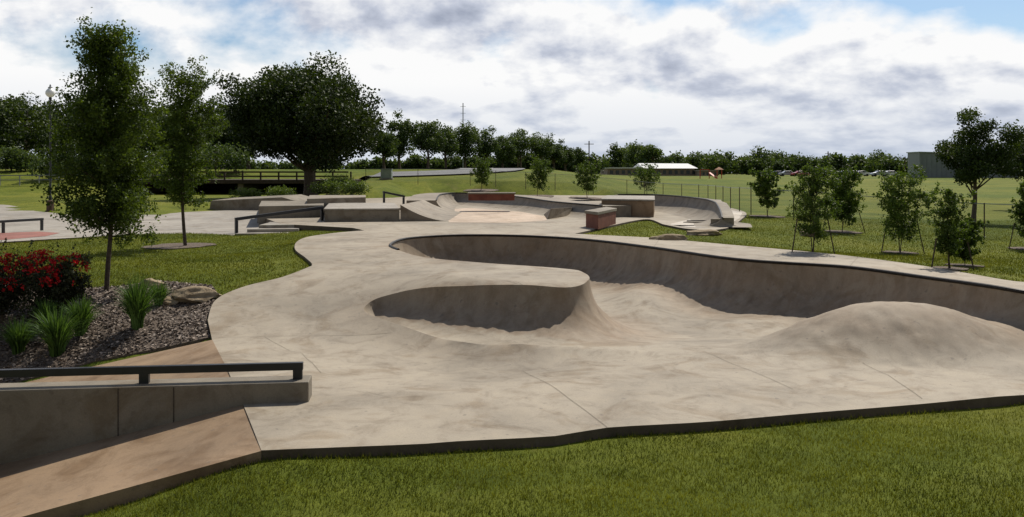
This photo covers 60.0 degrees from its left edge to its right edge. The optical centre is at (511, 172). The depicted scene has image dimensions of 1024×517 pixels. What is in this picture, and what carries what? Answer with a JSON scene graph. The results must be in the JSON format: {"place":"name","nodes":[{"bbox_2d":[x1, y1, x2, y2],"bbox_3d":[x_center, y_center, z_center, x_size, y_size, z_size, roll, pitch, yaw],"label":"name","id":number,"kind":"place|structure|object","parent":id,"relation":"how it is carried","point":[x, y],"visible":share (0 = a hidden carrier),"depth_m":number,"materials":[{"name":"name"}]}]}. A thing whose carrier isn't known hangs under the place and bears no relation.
{"place":"outdoors","nodes":[
{"label":"outdoors","id":0,"kind":"place"},
{"bbox_2d":[0,278,215,382],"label":"mulch bed ground","id":1,"kind":"structure","parent":0,"point":[39,350],"depth_m":14.73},
{"bbox_2d":[0,314,41,354],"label":"ornamental grass clump","id":2,"kind":"object","parent":1,"relation":"on","point":[18,338],"visible":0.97,"depth_m":14.61,"materials":[{"name":"green plant"}]},
{"bbox_2d":[26,297,65,325],"bbox_3d":[-8.085,2.414,15.355,0.777,0.599,0.785,0,0,0],"label":"ornamental grass clump","id":3,"kind":"object","parent":1,"relation":"on","point":[41,309],"visible":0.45,"depth_m":15.29,"materials":[{"name":"green plant"}]},
{"bbox_2d":[0,238,92,321],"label":"rose bush","id":4,"kind":"object","parent":1,"relation":"on","point":[60,282],"visible":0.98,"depth_m":15.63,"materials":[{"name":"red plant"}]},
{"bbox_2d":[23,302,88,356],"bbox_3d":[-7.417,2.523,14.462,1.084,0.907,1.148,0,0,0],"label":"ornamental grass clump","id":5,"kind":"object","parent":1,"relation":"on","point":[55,331],"visible":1,"depth_m":14.35,"materials":[{"name":"green plant"}]},
{"bbox_2d":[62,294,104,336],"bbox_3d":[-7.266,2.381,14.940,0.847,0.738,0.863,0,0,0],"label":"ornamental grass clump","id":6,"kind":"object","parent":1,"relation":"on","point":[87,311],"visible":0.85,"depth_m":14.88,"materials":[{"name":"green plant"}]},
{"bbox_2d":[29,7,175,290],"bbox_3d":[-7.795,-0.371,16.915,2.485,5.372,2.676,0,0,-27],"label":"young oak tree","id":7,"kind":"object","parent":1,"relation":"in","point":[123,200],"visible":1,"depth_m":16.71,"materials":[{"name":"green plant"}]},
{"bbox_2d":[112,271,166,329],"bbox_3d":[-6.293,2.123,14.895,0.961,1.004,0.931,0,0,0],"label":"ornamental grass clump","id":8,"kind":"object","parent":1,"relation":"on","point":[136,305],"visible":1,"depth_m":14.82,"materials":[{"name":"green plant"}]},
{"bbox_2d":[140,278,163,286],"bbox_3d":[-7.005,2.180,17.241,0.483,0.274,0.391,0,0,9],"label":"limestone boulder","id":9,"kind":"object","parent":1,"relation":"on","point":[153,281],"visible":0.33,"depth_m":17.15,"materials":[{"name":"beige stone"}]},
{"bbox_2d":[149,282,176,305],"bbox_3d":[-6.454,2.192,16.216,0.634,0.507,0.579,0,0,-42],"label":"ornamental grass clump","id":10,"kind":"object","parent":1,"relation":"on","point":[161,295],"visible":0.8,"depth_m":16.16,"materials":[{"name":"green plant"}]},
{"bbox_2d":[163,296,179,304],"bbox_3d":[-6.353,2.377,16.408,0.457,0.187,0.382,-1,0,-6],"label":"limestone boulder","id":11,"kind":"object","parent":1,"relation":"on","point":[170,300],"visible":0.67,"depth_m":16.27,"materials":[{"name":"beige stone"}]},
{"bbox_2d":[171,286,221,302],"bbox_3d":[-5.848,2.312,16.543,0.923,0.406,0.616,-2,0,3],"label":"limestone boulder","id":12,"kind":"object","parent":1,"relation":"on","point":[195,294],"visible":0.77,"depth_m":16.37,"materials":[{"name":"beige stone"}]},
{"bbox_2d":[11,315,209,382],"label":"edging","id":13,"kind":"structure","parent":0,"point":[176,345],"depth_m":14.03,"materials":[{"name":"grey concrete"}]},
{"bbox_2d":[0,205,258,243],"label":"plaza pavement","id":14,"kind":"structure","parent":0,"point":[216,222],"depth_m":36.99,"materials":[{"name":"concrete"}]},
{"bbox_2d":[0,232,56,239],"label":"red painted pavement","id":15,"kind":"structure","parent":14,"relation":"on","point":[13,235],"depth_m":30.89,"materials":[{"name":"red paint"}]},
{"bbox_2d":[0,218,43,232],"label":"flat grind rail","id":16,"kind":"object","parent":15,"relation":"on","point":[2,222],"visible":0.98,"depth_m":32.22,"materials":[{"name":"black metal"}]},
{"bbox_2d":[45,84,54,211],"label":"street lamp","id":17,"kind":"object","parent":14,"relation":"on","point":[50,92],"visible":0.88,"depth_m":49.00,"materials":[{"name":"black metal"}]},
{"bbox_2d":[210,194,308,210],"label":"wedge ledge","id":18,"kind":"object","parent":14,"relation":"on","point":[245,203],"visible":0.38,"depth_m":51.22,"materials":[{"name":"concrete"}]},
{"bbox_2d":[234,206,323,232],"bbox_3d":[-8.559,1.715,32.796,3.470,0.909,0.110,0,0,-39],"label":"stair handrail","id":19,"kind":"object","parent":14,"relation":"on","point":[321,208],"visible":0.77,"depth_m":32.74,"materials":[{"name":"black metal"}]},
{"bbox_2d":[0,340,260,516],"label":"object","id":20,"kind":"structure","parent":0,"point":[87,478],"depth_m":8.84,"materials":[{"name":"concrete"}]},
{"bbox_2d":[0,361,311,464],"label":"ledge with handrail","id":21,"kind":"object","parent":20,"relation":"on","point":[38,418],"visible":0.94,"depth_m":9.82,"materials":[{"name":"concrete"}]},
{"bbox_2d":[360,168,524,178],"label":"road","id":22,"kind":"structure","parent":0,"point":[435,172],"depth_m":87.05,"materials":[{"name":"grey asphalt"}]},
{"bbox_2d":[449,208,546,222],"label":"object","id":23,"kind":"structure","parent":0,"point":[470,215],"depth_m":36.94,"materials":[{"name":"concrete"}]},
{"bbox_2d":[467,192,515,200],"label":"red grind ledge","id":24,"kind":"object","parent":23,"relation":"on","point":[491,196],"visible":1,"depth_m":41.82,"materials":[{"name":"paint"}]},
{"bbox_2d":[0,169,1023,516],"bbox_3d":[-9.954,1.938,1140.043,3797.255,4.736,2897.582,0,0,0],"label":"grass ground","id":25,"kind":"structure","parent":0,"point":[16,193],"depth_m":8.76,"materials":[{"name":"green plant"}]},
{"bbox_2d":[0,175,158,185],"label":"roadside guard rail","id":26,"kind":"object","parent":25,"relation":"on","point":[39,179],"visible":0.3,"depth_m":88.48,"materials":[{"name":"metal"}]},
{"bbox_2d":[0,92,256,168],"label":"background tree row","id":27,"kind":"object","parent":25,"relation":"on","point":[22,122],"visible":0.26,"depth_m":116.16,"materials":[{"name":"green plant"}]},
{"bbox_2d":[0,138,257,178],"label":"hedgerow shrubs","id":28,"kind":"object","parent":25,"relation":"on","point":[15,157],"visible":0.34,"depth_m":95.71,"materials":[{"name":"green plant"}]},
{"bbox_2d":[0,230,350,328],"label":"lawn grass","id":29,"kind":"structure","parent":25,"relation":"on","point":[240,254],"depth_m":22.16,"materials":[{"name":"green plant"}]},
{"bbox_2d":[141,243,216,249],"bbox_3d":[-9.646,2.134,25.803,1.957,0.098,1.719,0,0,19],"label":"mulch ring","id":30,"kind":"object","parent":25,"relation":"on","point":[168,246],"visible":0.89,"depth_m":25.65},
{"bbox_2d":[146,55,229,245],"bbox_3d":[-9.409,-0.688,25.761,2.313,5.775,2.519,0,0,0],"label":"young oak tree","id":31,"kind":"object","parent":25,"relation":"on","point":[178,186],"visible":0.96,"depth_m":25.57,"materials":[{"name":"green plant"}]},
{"bbox_2d":[115,171,366,193],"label":"road bridge","id":32,"kind":"structure","parent":25,"relation":"on","point":[259,184],"depth_m":78.63,"materials":[{"name":"concrete"}]},
{"bbox_2d":[235,222,299,235],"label":"concrete steps","id":33,"kind":"structure","parent":25,"relation":"on","point":[271,227],"depth_m":30.72,"materials":[{"name":"grey concrete"}]},
{"bbox_2d":[228,173,372,197],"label":"creek brush","id":34,"kind":"object","parent":25,"relation":"on","point":[349,185],"visible":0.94,"depth_m":60.68,"materials":[{"name":"green plant"}]},
{"bbox_2d":[215,50,387,195],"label":"oak tree","id":35,"kind":"object","parent":25,"relation":"on","point":[321,121],"visible":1,"depth_m":65.43,"materials":[{"name":"green plant"}]},
{"bbox_2d":[379,169,393,179],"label":"utility box","id":36,"kind":"object","parent":25,"relation":"on","point":[386,174],"visible":0.83,"depth_m":77.52,"materials":[{"name":"metal"}]},
{"bbox_2d":[0,156,873,173],"bbox_3d":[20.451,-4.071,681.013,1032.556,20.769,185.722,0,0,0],"label":"horizon treeline","id":37,"kind":"object","parent":25,"relation":"on","point":[258,164],"visible":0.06,"depth_m":646.49,"materials":[{"name":"green plant"}]},
{"bbox_2d":[370,108,585,171],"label":"park tree row","id":38,"kind":"object","parent":25,"relation":"on","point":[440,140],"visible":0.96,"depth_m":132.87,"materials":[{"name":"green plant"}]},
{"bbox_2d":[463,189,498,191],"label":"mulch ring","id":39,"kind":"object","parent":25,"relation":"on","point":[480,190],"visible":0.98,"depth_m":65.17,"materials":[{"name":"beige concrete"}]},
{"bbox_2d":[467,154,495,189],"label":"planted sapling tree","id":40,"kind":"object","parent":39,"relation":"on","point":[482,172],"visible":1,"depth_m":65.22,"materials":[{"name":"green plant"}]},
{"bbox_2d":[529,195,553,196],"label":"mulch ring","id":41,"kind":"object","parent":25,"relation":"on","point":[543,195],"visible":0.51,"depth_m":60.28,"materials":[{"name":"beige concrete"}]},
{"bbox_2d":[524,154,555,195],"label":"planted sapling tree","id":42,"kind":"object","parent":41,"relation":"on","point":[539,166],"visible":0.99,"depth_m":59.62,"materials":[{"name":"green plant"}]},
{"bbox_2d":[588,141,589,171],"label":"utility pole","id":43,"kind":"object","parent":25,"relation":"on","point":[588,152],"visible":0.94,"depth_m":170.03,"materials":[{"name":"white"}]},
{"bbox_2d":[208,195,1023,449],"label":"skate bowl concrete slab","id":44,"kind":"structure","parent":25,"relation":"on","point":[611,335],"depth_m":13.65,"materials":[{"name":"grey concrete"}]},
{"bbox_2d":[259,195,365,224],"bbox_3d":[-8.772,1.700,40.019,4.976,1.200,8.340,0,0,-15],"label":"concrete grind ledge","id":45,"kind":"object","parent":44,"relation":"on","point":[279,206],"visible":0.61,"depth_m":37.10,"materials":[{"name":"grey concrete"}]},
{"bbox_2d":[324,203,399,221],"bbox_3d":[-6.173,1.675,36.434,2.870,0.690,6.700,0,0,-10],"label":"concrete grind ledge","id":46,"kind":"object","parent":44,"relation":"on","point":[353,212],"visible":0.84,"depth_m":33.24,"materials":[{"name":"grey concrete"}]},
{"bbox_2d":[383,191,404,203],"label":"grind rail","id":47,"kind":"object","parent":44,"relation":"on","point":[395,194],"visible":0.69,"depth_m":40.41,"materials":[{"name":"black metal"}]},
{"bbox_2d":[400,200,460,220],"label":"curved bank ramp","id":48,"kind":"structure","parent":44,"relation":"on","point":[422,210],"depth_m":35.08,"materials":[{"name":"concrete"}]},
{"bbox_2d":[406,192,630,217],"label":"quarter pipe ramp","id":49,"kind":"structure","parent":44,"relation":"on","point":[522,203],"depth_m":43.08,"materials":[{"name":"concrete"}]},
{"bbox_2d":[544,207,571,218],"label":"kicker ramp","id":50,"kind":"structure","parent":44,"relation":"on","point":[551,213],"depth_m":36.19,"materials":[{"name":"concrete"}]},
{"bbox_2d":[522,370,606,426],"bbox_3d":[0.540,2.644,10.616,0.044,0.141,3.241,0,0,-15],"label":"control joint","id":51,"kind":"object","parent":44,"relation":"on","point":[569,398],"visible":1,"depth_m":10.10,"materials":[{"name":"grey concrete"}]},
{"bbox_2d":[569,196,600,199],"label":"mulch ring","id":52,"kind":"object","parent":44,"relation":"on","point":[588,198],"visible":0.85,"depth_m":58.76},
{"bbox_2d":[573,159,603,197],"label":"planted sapling tree","id":53,"kind":"object","parent":52,"relation":"on","point":[585,180],"visible":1,"depth_m":58.96,"materials":[{"name":"green plant"}]},
{"bbox_2d":[585,207,616,229],"bbox_3d":[3.127,1.550,30.842,0.658,0.580,4.531,0,0,17],"label":"red brick ledge","id":54,"kind":"object","parent":44,"relation":"on","point":[600,218],"visible":0.98,"depth_m":29.61,"materials":[{"name":"brick"}]},
{"bbox_2d":[601,195,654,216],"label":"manual pad block","id":55,"kind":"structure","parent":44,"relation":"on","point":[642,206],"depth_m":36.79,"materials":[{"name":"concrete"}]},
{"bbox_2d":[618,194,751,228],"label":"raised bowl ramp","id":56,"kind":"structure","parent":44,"relation":"on","point":[700,212],"depth_m":36.22,"materials":[{"name":"concrete"}]},
{"bbox_2d":[389,234,1023,293],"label":"coping pipe","id":57,"kind":"object","parent":44,"relation":"on","point":[1004,288],"visible":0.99,"depth_m":18.21,"materials":[{"name":"metal"}]},
{"bbox_2d":[208,214,1023,460],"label":"slab side","id":58,"kind":"structure","parent":25,"relation":"on","point":[472,445],"depth_m":9.17,"materials":[{"name":"grey concrete"}]},
{"bbox_2d":[629,161,661,192],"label":"planted sapling tree","id":59,"kind":"object","parent":25,"relation":"on","point":[643,172],"visible":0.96,"depth_m":69.84,"materials":[{"name":"green plant"}]},
{"bbox_2d":[601,169,694,175],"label":"wall","id":60,"kind":"structure","parent":25,"relation":"on","point":[606,172],"depth_m":262.00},
{"bbox_2d":[605,167,638,168],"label":"flat roof","id":61,"kind":"structure","parent":60,"relation":"on","point":[621,168],"depth_m":261.40,"materials":[{"name":"grey metal"}]},
{"bbox_2d":[634,163,695,168],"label":"gym roof","id":62,"kind":"structure","parent":60,"relation":"on","point":[672,166],"depth_m":268.60,"materials":[{"name":"white metal"}]},
{"bbox_2d":[649,234,686,240],"bbox_3d":[4.265,1.839,24.244,1.065,0.362,0.496,-2,0,15],"label":"limestone boulder","id":63,"kind":"object","parent":25,"relation":"on","point":[671,237],"visible":0.51,"depth_m":24.04,"materials":[{"name":"beige stone"}]},
{"bbox_2d":[350,139,1021,174],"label":"distant treeline","id":64,"kind":"object","parent":25,"relation":"on","point":[629,155],"visible":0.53,"depth_m":359.87,"materials":[{"name":"green plant"}]},
{"bbox_2d":[365,168,1013,238],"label":"chain link fence","id":65,"kind":"object","parent":25,"relation":"on","point":[715,192],"visible":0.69,"depth_m":49.85,"materials":[{"name":"metal"}]},
{"bbox_2d":[686,229,721,235],"bbox_3d":[5.960,1.891,27.445,1.165,0.279,0.569,-1,0,-3],"label":"limestone boulder","id":66,"kind":"object","parent":25,"relation":"on","point":[707,232],"visible":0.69,"depth_m":27.29,"materials":[{"name":"beige stone"}]},
{"bbox_2d":[695,171,716,175],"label":"wall","id":67,"kind":"structure","parent":25,"relation":"on","point":[697,173],"depth_m":255.00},
{"bbox_2d":[749,215,784,217],"bbox_3d":[11.147,1.910,38.760,1.557,0.100,1.645,0,0,0],"label":"mulch ring","id":68,"kind":"object","parent":25,"relation":"on","point":[770,216],"visible":0.86,"depth_m":38.47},
{"bbox_2d":[747,167,788,215],"bbox_3d":[11.141,0.832,38.760,1.682,2.264,1.800,0,0,39],"label":"planted sapling tree","id":69,"kind":"object","parent":25,"relation":"on","point":[764,183],"visible":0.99,"depth_m":38.56,"materials":[{"name":"green plant"}]},
{"bbox_2d":[778,171,793,175],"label":"parked car","id":70,"kind":"object","parent":25,"relation":"on","point":[783,173],"visible":0.7,"depth_m":237.15,"materials":[{"name":"grey paint"}]},
{"bbox_2d":[791,171,808,175],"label":"parked car","id":71,"kind":"object","parent":25,"relation":"on","point":[797,172],"visible":0.58,"depth_m":234.15,"materials":[{"name":"red paint"}]},
{"bbox_2d":[585,214,1023,281],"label":"lawn grass","id":72,"kind":"structure","parent":25,"relation":"on","point":[999,262],"depth_m":26.37,"materials":[{"name":"green plant"}]},
{"bbox_2d":[792,218,834,253],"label":"tree stakes","id":73,"kind":"object","parent":25,"relation":"on","point":[812,218],"visible":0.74,"depth_m":20.46,"materials":[{"name":"brown wood"}]},
{"bbox_2d":[785,157,844,251],"bbox_3d":[7.014,0.780,20.637,1.282,2.320,1.464,0,0,15],"label":"planted sapling tree","id":74,"kind":"object","parent":25,"relation":"on","point":[815,182],"visible":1,"depth_m":20.55,"materials":[{"name":"green plant"}]},
{"bbox_2d":[816,164,869,230],"bbox_3d":[11.715,0.914,31.249,1.815,2.451,1.527,0,0,-13],"label":"planted sapling tree","id":75,"kind":"object","parent":25,"relation":"on","point":[844,192],"visible":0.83,"depth_m":31.00,"materials":[{"name":"green plant"}]},
{"bbox_2d":[825,230,861,233],"bbox_3d":[11.668,2.083,31.115,1.268,0.109,1.206,0,0,0],"label":"mulch ring","id":76,"kind":"object","parent":25,"relation":"on","point":[843,231],"visible":0.81,"depth_m":30.96,"materials":[{"name":"brown soil"}]},
{"bbox_2d":[858,171,869,175],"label":"parked car","id":77,"kind":"object","parent":25,"relation":"on","point":[865,173],"visible":0.42,"depth_m":233.15,"materials":[{"name":"white paint"}]},
{"bbox_2d":[870,171,889,176],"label":"parked car","id":78,"kind":"object","parent":25,"relation":"on","point":[875,173],"visible":0.81,"depth_m":219.15,"materials":[{"name":"grey paint"}]},
{"bbox_2d":[882,250,918,254],"bbox_3d":[10.509,2.163,23.954,0.867,0.084,0.968,0,0,35],"label":"mulch ring","id":79,"kind":"object","parent":25,"relation":"on","point":[901,252],"visible":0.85,"depth_m":23.80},
{"bbox_2d":[881,221,924,252],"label":"tree stakes","id":80,"kind":"object","parent":25,"relation":"on","point":[920,238],"visible":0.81,"depth_m":23.86,"materials":[{"name":"brown wood"}]},
{"bbox_2d":[871,160,942,251],"bbox_3d":[10.547,0.934,23.733,1.774,2.572,1.450,0,0,41],"label":"planted sapling tree","id":81,"kind":"object","parent":25,"relation":"on","point":[894,200],"visible":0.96,"depth_m":23.73,"materials":[{"name":"green plant"}]},
{"bbox_2d":[922,186,976,267],"bbox_3d":[8.549,1.091,17.339,0.814,1.696,0.893,0,0,-34],"label":"planted sapling tree","id":82,"kind":"object","parent":25,"relation":"on","point":[947,229],"visible":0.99,"depth_m":17.25,"materials":[{"name":"green plant"}]},
{"bbox_2d":[933,266,968,271],"bbox_3d":[8.558,1.884,17.346,0.652,0.058,0.679,0,0,41],"label":"mulch ring","id":83,"kind":"object","parent":25,"relation":"on","point":[958,269],"visible":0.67,"depth_m":17.26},
{"bbox_2d":[931,238,973,268],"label":"tree stakes","id":84,"kind":"object","parent":25,"relation":"on","point":[936,239],"visible":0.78,"depth_m":17.26,"materials":[{"name":"brown wood"}]},
{"bbox_2d":[906,152,1017,177],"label":"metal warehouse","id":85,"kind":"structure","parent":25,"relation":"on","point":[931,165],"depth_m":200.00,"materials":[{"name":"grey metal"}]},
{"bbox_2d":[944,263,984,267],"bbox_3d":[9.276,1.912,18.195,0.684,0.076,0.682,0,0,-15],"label":"mulch ring","id":86,"kind":"object","parent":25,"relation":"on","point":[964,265],"visible":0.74,"depth_m":18.06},
{"bbox_2d":[953,215,989,263],"bbox_3d":[9.337,1.422,18.143,0.775,1.090,0.612,0,0,38],"label":"planted sapling tree","id":87,"kind":"object","parent":25,"relation":"on","point":[964,255],"visible":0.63,"depth_m":18.07,"materials":[{"name":"green plant"}]},
{"bbox_2d":[933,106,1023,221],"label":"elm tree","id":88,"kind":"object","parent":25,"relation":"on","point":[974,159],"visible":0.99,"depth_m":38.83,"materials":[{"name":"green plant"}]},
{"bbox_2d":[994,131,1023,181],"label":"elm tree","id":89,"kind":"object","parent":25,"relation":"on","point":[1020,159],"visible":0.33,"depth_m":50.16,"materials":[{"name":"green plant"}]},
{"bbox_2d":[1007,180,1023,237],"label":"planted sapling tree","id":90,"kind":"object","parent":25,"relation":"on","point":[1019,212],"visible":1,"depth_m":26.18,"materials":[{"name":"green plant"}]},
{"bbox_2d":[1007,247,1023,249],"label":"mulch ring","id":91,"kind":"object","parent":25,"relation":"on","point":[1016,248],"visible":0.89,"depth_m":26.08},
{"bbox_2d":[0,0,1023,164],"label":"sky","id":92,"kind":"structure","parent":0,"point":[809,77],"materials":[{"name":"white"}]},
{"bbox_2d":[670,210,741,227],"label":"pale walkway pavement","id":93,"kind":"structure","parent":0,"point":[737,214],"depth_m":32.15,"materials":[{"name":"concrete"}]}
]}

